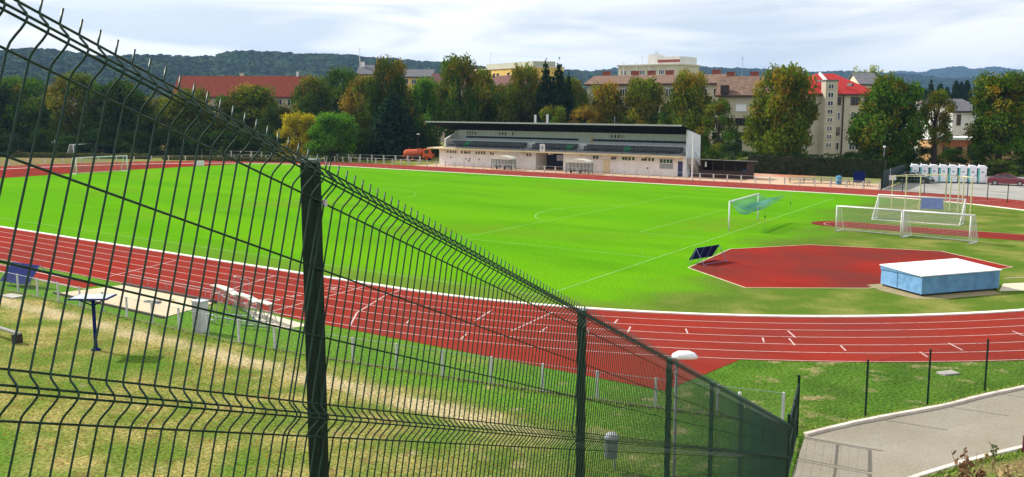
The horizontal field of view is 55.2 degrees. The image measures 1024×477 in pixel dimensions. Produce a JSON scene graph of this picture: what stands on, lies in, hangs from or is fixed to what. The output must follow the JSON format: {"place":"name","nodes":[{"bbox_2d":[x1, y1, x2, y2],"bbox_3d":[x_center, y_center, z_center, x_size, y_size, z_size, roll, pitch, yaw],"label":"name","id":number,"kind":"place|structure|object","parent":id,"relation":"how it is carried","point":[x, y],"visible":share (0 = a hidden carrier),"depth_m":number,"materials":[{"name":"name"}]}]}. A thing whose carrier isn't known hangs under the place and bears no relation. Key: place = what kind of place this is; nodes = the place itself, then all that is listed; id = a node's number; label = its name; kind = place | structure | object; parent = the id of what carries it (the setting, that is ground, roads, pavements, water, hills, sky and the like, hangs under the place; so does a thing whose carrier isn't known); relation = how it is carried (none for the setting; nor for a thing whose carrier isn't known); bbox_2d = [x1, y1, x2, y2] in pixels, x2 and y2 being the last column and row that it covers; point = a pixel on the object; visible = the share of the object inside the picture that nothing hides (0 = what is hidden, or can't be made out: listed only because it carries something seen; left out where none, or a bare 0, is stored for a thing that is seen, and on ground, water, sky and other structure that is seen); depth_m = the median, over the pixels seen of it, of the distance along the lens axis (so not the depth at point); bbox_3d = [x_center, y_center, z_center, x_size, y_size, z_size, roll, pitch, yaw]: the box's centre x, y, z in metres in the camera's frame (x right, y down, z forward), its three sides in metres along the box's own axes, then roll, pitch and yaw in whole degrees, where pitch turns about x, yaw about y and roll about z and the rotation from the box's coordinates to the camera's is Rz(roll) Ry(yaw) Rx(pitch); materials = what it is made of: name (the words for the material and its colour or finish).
{"place":"outdoors","nodes":[
{"label":"outdoors","id":0,"kind":"place"},
{"bbox_2d":[173,72,309,136],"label":"apartment house","id":1,"kind":"structure","parent":0,"point":[214,86],"depth_m":268.49,"materials":[{"name":"red tile"}]},
{"bbox_2d":[0,47,617,113],"bbox_3d":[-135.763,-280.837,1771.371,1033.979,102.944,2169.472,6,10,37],"label":"wooded hill","id":2,"kind":"structure","parent":0,"point":[254,63],"depth_m":1339.72,"materials":[{"name":"plant"}]},
{"bbox_2d":[0,349,630,476],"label":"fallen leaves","id":3,"kind":"object","parent":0,"point":[226,423],"visible":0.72,"depth_m":31.95,"materials":[{"name":"brown plant"}]},
{"bbox_2d":[401,69,434,115],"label":"yellow house","id":4,"kind":"structure","parent":0,"point":[411,74],"depth_m":296.83,"materials":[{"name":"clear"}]},
{"bbox_2d":[0,131,1023,476],"bbox_3d":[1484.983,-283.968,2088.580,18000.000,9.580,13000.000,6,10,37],"label":"ground","id":5,"kind":"structure","parent":0,"point":[774,377],"depth_m":35.58,"materials":[{"name":"green plant"}]},
{"bbox_2d":[0,82,28,150],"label":"broadleaf tree","id":6,"kind":"object","parent":5,"relation":"on","point":[3,128],"visible":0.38,"depth_m":203.13,"materials":[{"name":"green plant"}]},
{"bbox_2d":[0,131,31,156],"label":"shrub","id":7,"kind":"object","parent":5,"relation":"on","point":[4,141],"visible":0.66,"depth_m":193.86,"materials":[{"name":"green plant"}]},
{"bbox_2d":[0,74,54,152],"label":"broadleaf tree","id":8,"kind":"object","parent":5,"relation":"on","point":[28,114],"visible":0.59,"depth_m":205.16,"materials":[{"name":"green plant"}]},
{"bbox_2d":[0,262,55,288],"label":"navy board","id":9,"kind":"object","parent":5,"relation":"on","point":[14,270],"visible":0.72,"depth_m":56.93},
{"bbox_2d":[22,129,67,152],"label":"shrub","id":10,"kind":"object","parent":5,"relation":"on","point":[44,146],"visible":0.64,"depth_m":195.16,"materials":[{"name":"green plant"}]},
{"bbox_2d":[0,264,96,287],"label":"jump runway","id":11,"kind":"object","parent":5,"relation":"on","point":[63,281],"depth_m":58.73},
{"bbox_2d":[49,134,90,152],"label":"shrub","id":12,"kind":"object","parent":5,"relation":"on","point":[71,138],"visible":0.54,"depth_m":192.85,"materials":[{"name":"green plant"}]},
{"bbox_2d":[41,69,106,149],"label":"broadleaf tree","id":13,"kind":"object","parent":5,"relation":"on","point":[71,121],"visible":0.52,"depth_m":200.56,"materials":[{"name":"green plant"}]},
{"bbox_2d":[12,152,150,158],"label":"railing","id":14,"kind":"object","parent":5,"relation":"on","point":[59,155],"visible":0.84,"depth_m":188.26,"materials":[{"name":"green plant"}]},
{"bbox_2d":[67,294,116,350],"bbox_3d":[-17.974,3.696,42.100,1.650,2.465,1.150,0,8,0],"label":"post table","id":15,"kind":"object","parent":5,"relation":"on","point":[91,297],"visible":0.84,"depth_m":41.95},
{"bbox_2d":[75,127,121,153],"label":"shrub","id":16,"kind":"object","parent":5,"relation":"on","point":[92,135],"visible":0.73,"depth_m":194.27,"materials":[{"name":"green plant"}]},
{"bbox_2d":[83,76,160,153],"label":"broadleaf tree","id":17,"kind":"object","parent":5,"relation":"on","point":[121,90],"visible":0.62,"depth_m":198.46,"materials":[{"name":"green plant"}]},
{"bbox_2d":[62,285,210,316],"bbox_3d":[-20.253,3.281,53.115,10.300,0.001,3.700,6,10,37],"label":"sand pit","id":18,"kind":"object","parent":5,"relation":"on","point":[157,310],"visible":0.4,"depth_m":52.97,"materials":[{"name":"sand"}]},
{"bbox_2d":[53,283,216,318],"bbox_3d":[-20.259,3.242,53.102,10.501,0.140,4.020,6,10,37],"label":"sand pit edging","id":19,"kind":"object","parent":18,"relation":"on","point":[153,289],"visible":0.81,"depth_m":53.28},
{"bbox_2d":[111,130,163,155],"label":"shrub","id":20,"kind":"object","parent":5,"relation":"on","point":[131,135],"visible":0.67,"depth_m":193.53,"materials":[{"name":"green plant"}]},
{"bbox_2d":[128,92,171,149],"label":"broadleaf tree","id":21,"kind":"object","parent":5,"relation":"on","point":[153,104],"visible":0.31,"depth_m":204.41,"materials":[{"name":"green plant"}]},
{"bbox_2d":[142,125,187,156],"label":"shrub","id":22,"kind":"object","parent":5,"relation":"on","point":[163,132],"visible":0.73,"depth_m":195.45,"materials":[{"name":"green plant"}]},
{"bbox_2d":[160,87,222,154],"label":"broadleaf tree","id":23,"kind":"object","parent":5,"relation":"on","point":[185,119],"visible":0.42,"depth_m":199.59,"materials":[{"name":"green plant"}]},
{"bbox_2d":[178,126,218,155],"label":"shrub","id":24,"kind":"object","parent":5,"relation":"on","point":[196,134],"visible":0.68,"depth_m":194.89,"materials":[{"name":"green plant"}]},
{"bbox_2d":[190,299,208,332],"bbox_3d":[-14.493,3.607,45.527,0.660,1.500,0.520,5,9,31],"label":"metal cabinet","id":25,"kind":"object","parent":5,"relation":"on","point":[203,303],"visible":0.7,"depth_m":45.34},
{"bbox_2d":[201,130,243,156],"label":"shrub","id":26,"kind":"object","parent":5,"relation":"on","point":[224,136],"visible":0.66,"depth_m":193.32,"materials":[{"name":"green plant"}]},
{"bbox_2d":[204,94,254,153],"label":"broadleaf tree","id":27,"kind":"object","parent":5,"relation":"on","point":[227,106],"visible":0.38,"depth_m":202.10,"materials":[{"name":"green plant"}]},
{"bbox_2d":[161,155,298,161],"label":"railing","id":28,"kind":"object","parent":5,"relation":"on","point":[256,159],"visible":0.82,"depth_m":179.24,"materials":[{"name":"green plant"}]},
{"bbox_2d":[209,284,277,330],"bbox_3d":[-14.185,3.427,48.724,2.835,0.993,8.198,-6,10,-37],"label":"bench stack","id":29,"kind":"object","parent":5,"relation":"on","point":[232,292],"visible":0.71,"depth_m":48.37,"materials":[{"name":"metal"}]},
{"bbox_2d":[233,128,265,156],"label":"shrub","id":30,"kind":"object","parent":5,"relation":"on","point":[241,144],"visible":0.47,"depth_m":193.26,"materials":[{"name":"green plant"}]},
{"bbox_2d":[223,82,281,153],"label":"broadleaf tree","id":31,"kind":"object","parent":5,"relation":"on","point":[254,98],"visible":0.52,"depth_m":203.00,"materials":[{"name":"green plant"}]},
{"bbox_2d":[254,102,297,153],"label":"broadleaf tree","id":32,"kind":"object","parent":5,"relation":"on","point":[270,114],"visible":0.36,"depth_m":196.94,"materials":[{"name":"green plant"}]},
{"bbox_2d":[275,110,322,156],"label":"broadleaf tree","id":33,"kind":"object","parent":5,"relation":"on","point":[290,122],"visible":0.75,"depth_m":181.08,"materials":[{"name":"yellow plant"}]},
{"bbox_2d":[289,74,334,150],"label":"broadleaf tree","id":34,"kind":"object","parent":5,"relation":"on","point":[316,101],"visible":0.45,"depth_m":209.31,"materials":[{"name":"green plant"}]},
{"bbox_2d":[303,111,359,160],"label":"broadleaf tree","id":35,"kind":"object","parent":5,"relation":"on","point":[342,138],"visible":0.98,"depth_m":178.02,"materials":[{"name":"green plant"}]},
{"bbox_2d":[322,65,359,149],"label":"broadleaf tree","id":36,"kind":"object","parent":5,"relation":"on","point":[337,75],"visible":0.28,"depth_m":217.23,"materials":[{"name":"green plant"}]},
{"bbox_2d":[338,73,375,149],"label":"broadleaf tree","id":37,"kind":"object","parent":5,"relation":"on","point":[355,107],"visible":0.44,"depth_m":201.41,"materials":[{"name":"green plant"}]},
{"bbox_2d":[343,128,378,159],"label":"shrub","id":38,"kind":"object","parent":5,"relation":"on","point":[362,134],"visible":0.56,"depth_m":183.86,"materials":[{"name":"green plant"}]},
{"bbox_2d":[4,288,737,417],"bbox_3d":[-18.702,3.857,49.180,64.738,0.100,2.616,5,9,33],"label":"fence kick board","id":39,"kind":"object","parent":5,"relation":"on","point":[347,361],"visible":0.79,"depth_m":40.05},
{"bbox_2d":[363,54,420,136],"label":"broadleaf tree","id":40,"kind":"object","parent":5,"relation":"on","point":[387,77],"visible":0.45,"depth_m":192.38,"materials":[{"name":"green plant"}]},
{"bbox_2d":[358,90,426,159],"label":"spruce tree","id":41,"kind":"object","parent":5,"relation":"on","point":[396,137],"visible":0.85,"depth_m":184.61,"materials":[{"name":"green plant"}]},
{"bbox_2d":[0,271,784,419],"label":"fence","id":42,"kind":"object","parent":5,"relation":"on","point":[57,284],"visible":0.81,"depth_m":40.06,"materials":[{"name":"metal"}]},
{"bbox_2d":[0,0,790,476],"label":"panel fence","id":43,"kind":"object","parent":5,"relation":"on","point":[762,450],"visible":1,"depth_m":2.94,"materials":[{"name":"green metal"}]},
{"bbox_2d":[403,148,434,160],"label":"tank truck","id":44,"kind":"object","parent":5,"relation":"on","point":[425,154],"visible":0.84,"depth_m":178.56,"materials":[{"name":"orange paint"}]},
{"bbox_2d":[409,75,446,150],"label":"broadleaf tree","id":45,"kind":"object","parent":5,"relation":"on","point":[423,89],"visible":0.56,"depth_m":198.52,"materials":[{"name":"green plant"}]},
{"bbox_2d":[431,52,490,137],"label":"broadleaf tree","id":46,"kind":"object","parent":5,"relation":"on","point":[456,71],"visible":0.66,"depth_m":191.40,"materials":[{"name":"green plant"}]},
{"bbox_2d":[476,82,523,121],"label":"broadleaf tree","id":47,"kind":"object","parent":5,"relation":"on","point":[489,114],"visible":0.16,"depth_m":195.14,"materials":[{"name":"green plant"}]},
{"bbox_2d":[279,315,738,390],"bbox_3d":[-1.146,4.443,44.871,22.050,0.001,5.904,6,10,37],"label":"sprint chute","id":48,"kind":"object","parent":5,"relation":"on","point":[704,365],"visible":0.6,"depth_m":40.66,"materials":[{"name":"rubber"}]},
{"bbox_2d":[0,164,1023,314],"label":"infield","id":49,"kind":"object","parent":5,"relation":"on","point":[460,204],"visible":0.72,"depth_m":82.36,"materials":[{"name":"green plant"}]},
{"bbox_2d":[0,163,227,177],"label":"track","id":50,"kind":"structure","parent":49,"relation":"on","point":[11,173],"depth_m":156.25,"materials":[{"name":"rubber"}]},
{"bbox_2d":[2,164,833,294],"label":"pitch lines","id":51,"kind":"object","parent":49,"relation":"on","point":[523,225],"visible":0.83,"depth_m":81.04,"materials":[{"name":"paint"}]},
{"bbox_2d":[0,163,1023,317],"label":"track kerb","id":52,"kind":"structure","parent":49,"relation":"on","point":[762,315],"depth_m":53.58,"materials":[{"name":"concrete"}]},
{"bbox_2d":[728,193,790,232],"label":"football goal","id":53,"kind":"object","parent":49,"relation":"on","point":[748,206],"visible":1,"depth_m":83.84,"materials":[{"name":"white paint"}]},
{"bbox_2d":[690,245,1008,287],"bbox_3d":[21.581,1.652,64.923,20.962,0.001,15.870,-3,8,-19],"label":"red fan","id":54,"kind":"object","parent":49,"relation":"on","point":[809,266],"visible":0.89,"depth_m":64.48},
{"bbox_2d":[689,244,726,264],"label":"navy board","id":55,"kind":"object","parent":54,"relation":"on","point":[704,252],"visible":1,"depth_m":65.32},
{"bbox_2d":[835,205,907,237],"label":"football goal","id":56,"kind":"object","parent":49,"relation":"on","point":[870,208],"visible":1,"depth_m":79.74,"materials":[{"name":"white paint"}]},
{"bbox_2d":[811,221,1023,240],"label":"red runway","id":57,"kind":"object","parent":49,"relation":"on","point":[1005,236],"visible":0.87,"depth_m":81.64,"materials":[{"name":"rubber"}]},
{"bbox_2d":[872,194,965,225],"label":"football goal","id":58,"kind":"object","parent":49,"relation":"on","point":[940,198],"visible":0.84,"depth_m":87.44,"materials":[{"name":"white paint"}]},
{"bbox_2d":[891,174,972,213],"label":"throwing cage","id":59,"kind":"object","parent":49,"relation":"on","point":[920,194],"visible":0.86,"depth_m":96.26,"materials":[{"name":"beige paint"}]},
{"bbox_2d":[868,284,998,298],"bbox_3d":[24.130,2.955,55.521,6.760,0.001,4.880,0,8,0],"label":"bare patch","id":60,"kind":"object","parent":49,"relation":"on","point":[906,293],"visible":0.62,"depth_m":54.67,"materials":[{"name":"soil"}]},
{"bbox_2d":[880,258,1001,295],"bbox_3d":[24.591,2.205,56.305,5.939,1.314,3.587,-3,8,-20],"label":"equipment box","id":61,"kind":"object","parent":60,"relation":"on","point":[922,278],"visible":1,"depth_m":55.14,"materials":[{"name":"blue paint"}]},
{"bbox_2d":[902,210,977,243],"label":"football goal","id":62,"kind":"object","parent":49,"relation":"on","point":[972,217],"visible":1,"depth_m":75.98,"materials":[{"name":"white paint"}]},
{"bbox_2d":[497,62,540,122],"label":"broadleaf tree","id":63,"kind":"object","parent":5,"relation":"on","point":[525,98],"visible":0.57,"depth_m":192.11,"materials":[{"name":"green plant"}]},
{"bbox_2d":[533,58,554,122],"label":"spruce tree","id":64,"kind":"object","parent":5,"relation":"on","point":[544,89],"visible":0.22,"depth_m":190.19,"materials":[{"name":"green plant"}]},
{"bbox_2d":[536,103,566,122],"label":"broadleaf tree","id":65,"kind":"object","parent":5,"relation":"on","point":[557,116],"visible":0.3,"depth_m":184.07,"materials":[{"name":"green plant"}]},
{"bbox_2d":[548,57,571,122],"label":"spruce tree","id":66,"kind":"object","parent":5,"relation":"on","point":[559,95],"visible":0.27,"depth_m":189.14,"materials":[{"name":"green plant"}]},
{"bbox_2d":[561,75,590,122],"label":"broadleaf tree","id":67,"kind":"object","parent":5,"relation":"on","point":[580,96],"visible":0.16,"depth_m":193.53,"materials":[{"name":"green plant"}]},
{"bbox_2d":[568,103,598,123],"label":"broadleaf tree","id":68,"kind":"object","parent":5,"relation":"on","point":[588,113],"visible":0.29,"depth_m":185.37,"materials":[{"name":"yellow plant"}]},
{"bbox_2d":[326,156,879,189],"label":"track railing","id":69,"kind":"object","parent":5,"relation":"on","point":[600,171],"visible":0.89,"depth_m":143.22,"materials":[{"name":"metal"}]},
{"bbox_2d":[586,79,626,123],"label":"broadleaf tree","id":70,"kind":"object","parent":5,"relation":"on","point":[607,96],"visible":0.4,"depth_m":189.37,"materials":[{"name":"green plant"}]},
{"bbox_2d":[619,76,666,123],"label":"broadleaf tree","id":71,"kind":"object","parent":5,"relation":"on","point":[644,96],"visible":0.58,"depth_m":185.75,"materials":[{"name":"green plant"}]},
{"bbox_2d":[415,164,909,189],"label":"gravel apron","id":72,"kind":"object","parent":5,"relation":"on","point":[777,179],"visible":0.4,"depth_m":137.83,"materials":[{"name":"gravel"}]},
{"bbox_2d":[425,114,701,176],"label":"grandstand","id":73,"kind":"object","parent":72,"relation":"on","point":[644,149],"visible":1,"depth_m":153.16,"materials":[{"name":"white concrete"}]},
{"bbox_2d":[699,159,757,178],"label":"open shed","id":74,"kind":"structure","parent":72,"relation":"on","point":[732,169],"depth_m":139.15,"materials":[{"name":"wood"}]},
{"bbox_2d":[881,163,905,188],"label":"green screen fence","id":75,"kind":"object","parent":72,"relation":"on","point":[899,170],"visible":0.76,"depth_m":125.23,"materials":[{"name":"fabric"}]},
{"bbox_2d":[671,351,697,475],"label":"street lamp","id":76,"kind":"object","parent":5,"relation":"on","point":[684,355],"visible":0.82,"depth_m":23.05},
{"bbox_2d":[667,67,716,157],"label":"broadleaf tree","id":77,"kind":"object","parent":5,"relation":"on","point":[690,101],"visible":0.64,"depth_m":174.48,"materials":[{"name":"green plant"}]},
{"bbox_2d":[696,97,741,158],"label":"broadleaf tree","id":78,"kind":"object","parent":5,"relation":"on","point":[720,108],"visible":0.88,"depth_m":170.13,"materials":[{"name":"green plant"}]},
{"bbox_2d":[717,140,746,161],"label":"shrub","id":79,"kind":"object","parent":5,"relation":"on","point":[726,149],"visible":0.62,"depth_m":164.75,"materials":[{"name":"green plant"}]},
{"bbox_2d":[715,71,777,155],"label":"apartment house","id":80,"kind":"structure","parent":5,"relation":"on","point":[734,90],"depth_m":193.57,"materials":[{"name":"paint"}]},
{"bbox_2d":[739,61,820,155],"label":"broadleaf tree","id":81,"kind":"object","parent":5,"relation":"on","point":[784,117],"visible":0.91,"depth_m":154.17,"materials":[{"name":"green plant"}]},
{"bbox_2d":[786,374,800,476],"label":"double gate","id":82,"kind":"structure","parent":5,"relation":"on","point":[793,419],"depth_m":29.08,"materials":[{"name":"green metal"}]},
{"bbox_2d":[747,152,886,178],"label":"thuja hedge","id":83,"kind":"object","parent":5,"relation":"on","point":[829,166],"visible":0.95,"depth_m":142.52,"materials":[{"name":"green plant"}]},
{"bbox_2d":[844,70,928,168],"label":"broadleaf tree","id":84,"kind":"object","parent":5,"relation":"on","point":[886,118],"visible":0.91,"depth_m":148.19,"materials":[{"name":"green plant"}]},
{"bbox_2d":[792,389,1023,476],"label":"footpath","id":85,"kind":"structure","parent":5,"relation":"on","point":[908,445],"depth_m":30.89,"materials":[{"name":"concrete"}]},
{"bbox_2d":[801,335,1023,430],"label":"chain link fence","id":86,"kind":"object","parent":5,"relation":"on","point":[929,377],"visible":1,"depth_m":34.22,"materials":[{"name":"green metal"}]},
{"bbox_2d":[804,385,1023,435],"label":"path kerb","id":87,"kind":"structure","parent":5,"relation":"on","point":[890,415],"depth_m":33.51,"materials":[{"name":"concrete"}]},
{"bbox_2d":[914,88,958,164],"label":"broadleaf tree","id":88,"kind":"object","parent":5,"relation":"on","point":[938,100],"visible":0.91,"depth_m":147.69,"materials":[{"name":"green plant"}]},
{"bbox_2d":[906,99,977,158],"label":"white house","id":89,"kind":"structure","parent":5,"relation":"on","point":[961,116],"depth_m":172.38,"materials":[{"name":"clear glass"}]},
{"bbox_2d":[877,173,1023,200],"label":"car park","id":90,"kind":"structure","parent":5,"relation":"on","point":[1015,190],"depth_m":120.36,"materials":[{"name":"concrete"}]},
{"bbox_2d":[987,173,1023,185],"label":"parked car","id":91,"kind":"object","parent":90,"relation":"on","point":[1004,178],"visible":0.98,"depth_m":126.00,"materials":[{"name":"paint"}]},
{"bbox_2d":[938,147,967,171],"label":"shrub","id":92,"kind":"object","parent":5,"relation":"on","point":[951,156],"visible":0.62,"depth_m":153.10,"materials":[{"name":"green plant"}]},
{"bbox_2d":[909,445,1021,476],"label":"path kerb","id":93,"kind":"structure","parent":5,"relation":"on","point":[926,473],"depth_m":28.66,"materials":[{"name":"concrete"}]},
{"bbox_2d":[951,447,987,476],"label":"dry plant","id":94,"kind":"object","parent":5,"relation":"on","point":[964,465],"visible":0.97,"depth_m":9.90,"materials":[{"name":"brown plant"}]},
{"bbox_2d":[920,136,1020,165],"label":"ochre annex","id":95,"kind":"object","parent":5,"relation":"on","point":[958,142],"visible":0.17,"depth_m":159.50,"materials":[{"name":"concrete"}]},
{"bbox_2d":[963,69,1023,173],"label":"broadleaf tree","id":96,"kind":"object","parent":5,"relation":"on","point":[998,104],"visible":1,"depth_m":143.02,"materials":[{"name":"green plant"}]},
{"bbox_2d":[975,158,1022,175],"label":"shrub","id":97,"kind":"object","parent":5,"relation":"on","point":[1013,169],"visible":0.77,"depth_m":142.28,"materials":[{"name":"green plant"}]},
{"bbox_2d":[0,161,1023,361],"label":"running track","id":98,"kind":"structure","parent":0,"point":[882,338],"depth_m":48.16,"materials":[{"name":"rubber"}]},
{"bbox_2d":[1,161,1023,361],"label":"lane lines","id":99,"kind":"object","parent":98,"relation":"on","point":[554,312],"visible":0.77,"depth_m":47.70,"materials":[{"name":"paint"}]},
{"bbox_2d":[0,0,1023,72],"label":"sky","id":100,"kind":"structure","parent":0,"point":[589,35],"materials":[{"name":"white"}]},
{"bbox_2d":[474,61,564,90],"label":"panel block","id":101,"kind":"structure","parent":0,"point":[501,69],"depth_m":303.83,"materials":[{"name":"beige concrete"}]},
{"bbox_2d":[617,54,700,75],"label":"panel block","id":102,"kind":"structure","parent":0,"point":[659,64],"depth_m":289.44,"materials":[{"name":"concrete"}]},
{"bbox_2d":[583,70,736,144],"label":"apartment house","id":103,"kind":"structure","parent":0,"point":[666,80],"depth_m":215.77,"materials":[{"name":"paint"}]},
{"bbox_2d":[584,66,1022,102],"bbox_3d":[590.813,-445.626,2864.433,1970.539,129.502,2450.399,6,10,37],"label":"hill","id":104,"kind":"structure","parent":0,"point":[908,77],"depth_m":2736.02,"materials":[{"name":"plant"}]},
{"bbox_2d":[797,70,872,156],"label":"apartment house","id":105,"kind":"structure","parent":0,"point":[839,97],"depth_m":191.89,"materials":[{"name":"paint"}]},
{"bbox_2d":[882,66,1023,77],"bbox_3d":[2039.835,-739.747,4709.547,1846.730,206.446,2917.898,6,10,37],"label":"blue hill","id":106,"kind":"structure","parent":0,"point":[955,72],"depth_m":4696.73,"materials":[{"name":"plant"}]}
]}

